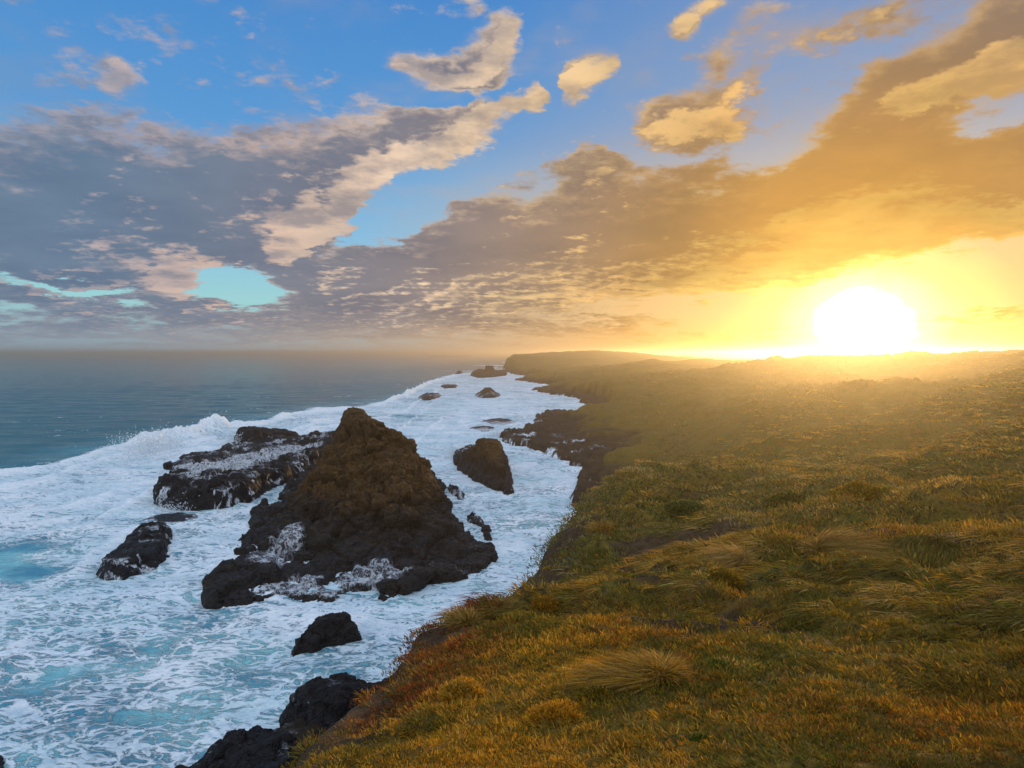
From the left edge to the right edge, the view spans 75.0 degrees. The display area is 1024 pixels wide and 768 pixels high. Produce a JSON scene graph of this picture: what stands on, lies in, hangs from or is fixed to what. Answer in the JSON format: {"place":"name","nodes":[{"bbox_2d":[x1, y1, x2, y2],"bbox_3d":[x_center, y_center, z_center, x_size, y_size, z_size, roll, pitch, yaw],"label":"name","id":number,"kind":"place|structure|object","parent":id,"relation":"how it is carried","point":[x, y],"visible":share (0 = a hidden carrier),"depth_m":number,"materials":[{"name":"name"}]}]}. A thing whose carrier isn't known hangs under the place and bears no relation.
{"place":"outdoors","nodes":[
{"label":"outdoors","id":0,"kind":"place"},
{"bbox_2d":[0,354,891,767],"bbox_3d":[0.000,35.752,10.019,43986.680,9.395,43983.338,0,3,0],"label":"sea","id":1,"kind":"structure","parent":0,"point":[160,666],"depth_m":144.28,"materials":[{"name":"liquid"}]},
{"bbox_2d":[0,755,4,767],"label":"corner rock","id":2,"kind":"object","parent":1,"relation":"in","point":[2,762],"visible":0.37,"depth_m":64.50,"materials":[{"name":"black stone"}]},
{"bbox_2d":[96,521,173,580],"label":"foam washed rock","id":3,"kind":"object","parent":1,"relation":"in","point":[142,548],"visible":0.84,"depth_m":124.47,"materials":[{"name":"black stone"}]},
{"bbox_2d":[143,512,197,522],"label":"awash rock","id":4,"kind":"object","parent":1,"relation":"in","point":[174,517],"visible":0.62,"depth_m":159.49,"materials":[{"name":"grey stone"}]},
{"bbox_2d":[153,430,334,510],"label":"rock platform","id":5,"kind":"object","parent":1,"relation":"in","point":[228,475],"visible":0.91,"depth_m":200.54,"materials":[{"name":"black stone"}]},
{"bbox_2d":[234,426,298,443],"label":"black boulder","id":6,"kind":"object","parent":5,"relation":"on","point":[254,434],"visible":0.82,"depth_m":285.70,"materials":[{"name":"black stone"}]},
{"bbox_2d":[191,725,299,767],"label":"rocks","id":7,"kind":"object","parent":1,"relation":"in","point":[257,746],"visible":0.93,"depth_m":61.85,"materials":[{"name":"black stone"}]},
{"bbox_2d":[3,363,504,513],"bbox_3d":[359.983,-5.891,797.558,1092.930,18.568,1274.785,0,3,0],"label":"sea spray","id":8,"kind":"object","parent":1,"relation":"on","point":[154,447],"visible":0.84,"depth_m":259.91,"materials":[{"name":"white liquid"}]},
{"bbox_2d":[279,672,372,728],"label":"shore rocks","id":9,"kind":"object","parent":1,"relation":"in","point":[324,702],"visible":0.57,"depth_m":70.66,"materials":[{"name":"black stone"}]},
{"bbox_2d":[291,611,361,656],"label":"jagged rock","id":10,"kind":"object","parent":1,"relation":"in","point":[330,630],"visible":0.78,"depth_m":90.88,"materials":[{"name":"black stone"}]},
{"bbox_2d":[201,407,497,608],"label":"sea stack","id":11,"kind":"object","parent":1,"relation":"in","point":[367,501],"visible":0.98,"depth_m":134.79,"materials":[{"name":"brown stone"}]},
{"bbox_2d":[418,392,440,400],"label":"skerry","id":12,"kind":"structure","parent":1,"relation":"in","point":[427,396],"depth_m":581.83,"materials":[{"name":"brown stone"}]},
{"bbox_2d":[441,384,457,387],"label":"rock","id":13,"kind":"object","parent":1,"relation":"in","point":[449,386],"visible":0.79,"depth_m":771.98,"materials":[{"name":"brown stone"}]},
{"bbox_2d":[428,356,470,356],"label":"horizon reef","id":14,"kind":"object","parent":1,"relation":"in","point":[449,356],"visible":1,"depth_m":6373.25},
{"bbox_2d":[447,484,464,499],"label":"channel skerry","id":15,"kind":"structure","parent":1,"relation":"in","point":[455,491],"depth_m":187.33,"materials":[{"name":"grey stone"}]},
{"bbox_2d":[467,511,492,540],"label":"curved skerry","id":16,"kind":"structure","parent":1,"relation":"in","point":[472,518],"depth_m":153.05,"materials":[{"name":"grey stone"}]},
{"bbox_2d":[469,425,494,431],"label":"half tide rocks","id":17,"kind":"object","parent":1,"relation":"in","point":[481,428],"visible":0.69,"depth_m":348.38,"materials":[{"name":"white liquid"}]},
{"bbox_2d":[453,438,513,490],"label":"channel rock","id":18,"kind":"object","parent":1,"relation":"in","point":[484,461],"visible":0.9,"depth_m":208.45,"materials":[{"name":"brown stone"}]},
{"bbox_2d":[475,387,500,397],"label":"brown islet","id":19,"kind":"object","parent":1,"relation":"in","point":[488,392],"visible":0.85,"depth_m":598.24,"materials":[{"name":"brown stone"}]},
{"bbox_2d":[470,369,506,377],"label":"ledge","id":20,"kind":"object","parent":1,"relation":"in","point":[479,373],"visible":0.91,"depth_m":1124.91,"materials":[{"name":"brown stone"}]},
{"bbox_2d":[484,365,494,370],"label":"castle rock","id":21,"kind":"object","parent":20,"relation":"on","point":[489,368],"visible":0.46,"depth_m":1222.22,"materials":[{"name":"brown stone"}]},
{"bbox_2d":[481,418,515,423],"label":"half tide rocks","id":22,"kind":"object","parent":1,"relation":"in","point":[499,421],"visible":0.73,"depth_m":381.88,"materials":[{"name":"grey stone"}]},
{"bbox_2d":[501,484,513,494],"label":"foot rock","id":23,"kind":"object","parent":1,"relation":"in","point":[506,489],"visible":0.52,"depth_m":188.12,"materials":[{"name":"brown stone"}]},
{"bbox_2d":[533,414,545,423],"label":"ledge rocks","id":24,"kind":"object","parent":1,"relation":"in","point":[537,419],"visible":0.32,"depth_m":380.54,"materials":[{"name":"stone"}]},
{"bbox_2d":[0,0,1023,353],"label":"sky","id":25,"kind":"structure","parent":0,"point":[177,176],"materials":[{"name":"blue"}]},
{"bbox_2d":[175,349,1023,767],"bbox_3d":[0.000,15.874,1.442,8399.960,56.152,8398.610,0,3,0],"label":"ground","id":26,"kind":"structure","parent":0,"point":[601,427],"depth_m":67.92,"materials":[{"name":"green plant"}]},
{"bbox_2d":[435,604,483,628],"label":"tussock","id":27,"kind":"object","parent":26,"relation":"on","point":[452,617],"visible":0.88,"depth_m":13.79,"materials":[{"name":"green plant"}]},
{"bbox_2d":[436,675,489,704],"bbox_3d":[-0.526,3.242,6.978,0.630,0.325,0.554,0,3,0],"label":"bush","id":28,"kind":"object","parent":26,"relation":"on","point":[453,689],"visible":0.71,"depth_m":6.93,"materials":[{"name":"yellow plant"}]},
{"bbox_2d":[530,594,560,611],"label":"bush","id":29,"kind":"object","parent":26,"relation":"on","point":[545,601],"visible":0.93,"depth_m":14.09,"materials":[{"name":"green plant"}]},
{"bbox_2d":[523,696,588,727],"bbox_3d":[0.387,2.771,5.597,0.596,0.240,0.508,0,3,0],"label":"bush","id":30,"kind":"object","parent":26,"relation":"on","point":[562,708],"visible":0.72,"depth_m":5.57,"materials":[{"name":"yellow plant"}]},
{"bbox_2d":[575,684,616,706],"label":"bush","id":31,"kind":"object","parent":26,"relation":"on","point":[601,690],"visible":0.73,"depth_m":5.98,"materials":[{"name":"green plant"}]},
{"bbox_2d":[583,519,618,532],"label":"tussock","id":32,"kind":"object","parent":26,"relation":"on","point":[603,527],"visible":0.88,"depth_m":37.35,"materials":[{"name":"green plant"}]},
{"bbox_2d":[550,644,696,696],"bbox_3d":[1.064,2.749,6.415,1.487,0.420,0.896,0,3,0],"label":"tussock","id":33,"kind":"object","parent":26,"relation":"on","point":[631,672],"visible":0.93,"depth_m":6.32,"materials":[{"name":"yellow plant"}]},
{"bbox_2d":[281,516,1023,767],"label":"turf","id":34,"kind":"structure","parent":26,"relation":"on","point":[707,646],"depth_m":6.91,"materials":[{"name":"green plant"}]},
{"bbox_2d":[640,496,670,506],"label":"bush","id":35,"kind":"object","parent":26,"relation":"on","point":[659,499],"visible":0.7,"depth_m":44.27,"materials":[{"name":"green plant"}]},
{"bbox_2d":[660,499,709,515],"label":"bush","id":36,"kind":"object","parent":26,"relation":"on","point":[678,506],"visible":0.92,"depth_m":37.09,"materials":[{"name":"green plant"}]},
{"bbox_2d":[688,732,709,741],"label":"leafy plant","id":37,"kind":"object","parent":26,"relation":"on","point":[696,736],"visible":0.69,"depth_m":4.72,"materials":[{"name":"green plant"}]},
{"bbox_2d":[705,658,728,669],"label":"leafy plant","id":38,"kind":"object","parent":26,"relation":"on","point":[714,661],"visible":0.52,"depth_m":6.66,"materials":[{"name":"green plant"}]},
{"bbox_2d":[702,566,746,587],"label":"bush","id":39,"kind":"object","parent":26,"relation":"on","point":[727,573],"visible":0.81,"depth_m":14.02,"materials":[{"name":"green plant"}]},
{"bbox_2d":[689,540,761,568],"bbox_3d":[5.418,4.362,17.058,2.210,1.007,1.834,0,3,0],"label":"tussock","id":40,"kind":"object","parent":26,"relation":"on","point":[728,556],"visible":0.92,"depth_m":16.97,"materials":[{"name":"beige plant"}]},
{"bbox_2d":[761,490,806,511],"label":"bush","id":41,"kind":"object","parent":26,"relation":"on","point":[778,497],"visible":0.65,"depth_m":37.18,"materials":[{"name":"green plant"}]},
{"bbox_2d":[555,349,1023,463],"bbox_3d":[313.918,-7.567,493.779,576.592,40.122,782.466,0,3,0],"label":"heath","id":42,"kind":"object","parent":26,"relation":"on","point":[983,384],"visible":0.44,"depth_m":216.05,"materials":[{"name":"green plant"}]},
{"bbox_2d":[789,521,912,563],"bbox_3d":[8.593,4.121,16.553,3.110,1.537,2.831,0,3,0],"label":"tussock","id":43,"kind":"object","parent":26,"relation":"on","point":[827,542],"visible":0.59,"depth_m":16.62,"materials":[{"name":"green plant"}]},
{"bbox_2d":[826,479,886,506],"bbox_3d":[16.482,5.062,31.474,3.004,1.217,2.544,0,3,0],"label":"bush","id":44,"kind":"object","parent":26,"relation":"on","point":[863,487],"visible":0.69,"depth_m":31.05,"materials":[{"name":"green plant"}]},
{"bbox_2d":[844,484,905,503],"bbox_3d":[17.173,5.168,31.556,3.234,0.807,2.818,0,3,0],"label":"bush","id":45,"kind":"object","parent":26,"relation":"on","point":[887,488],"visible":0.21,"depth_m":31.19,"materials":[{"name":"green plant"}]},
{"bbox_2d":[881,532,968,571],"bbox_3d":[10.113,4.278,16.465,2.484,1.055,2.172,0,3,0],"label":"tussock","id":46,"kind":"object","parent":26,"relation":"on","point":[925,554],"visible":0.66,"depth_m":16.14,"materials":[{"name":"green plant"}]}
]}

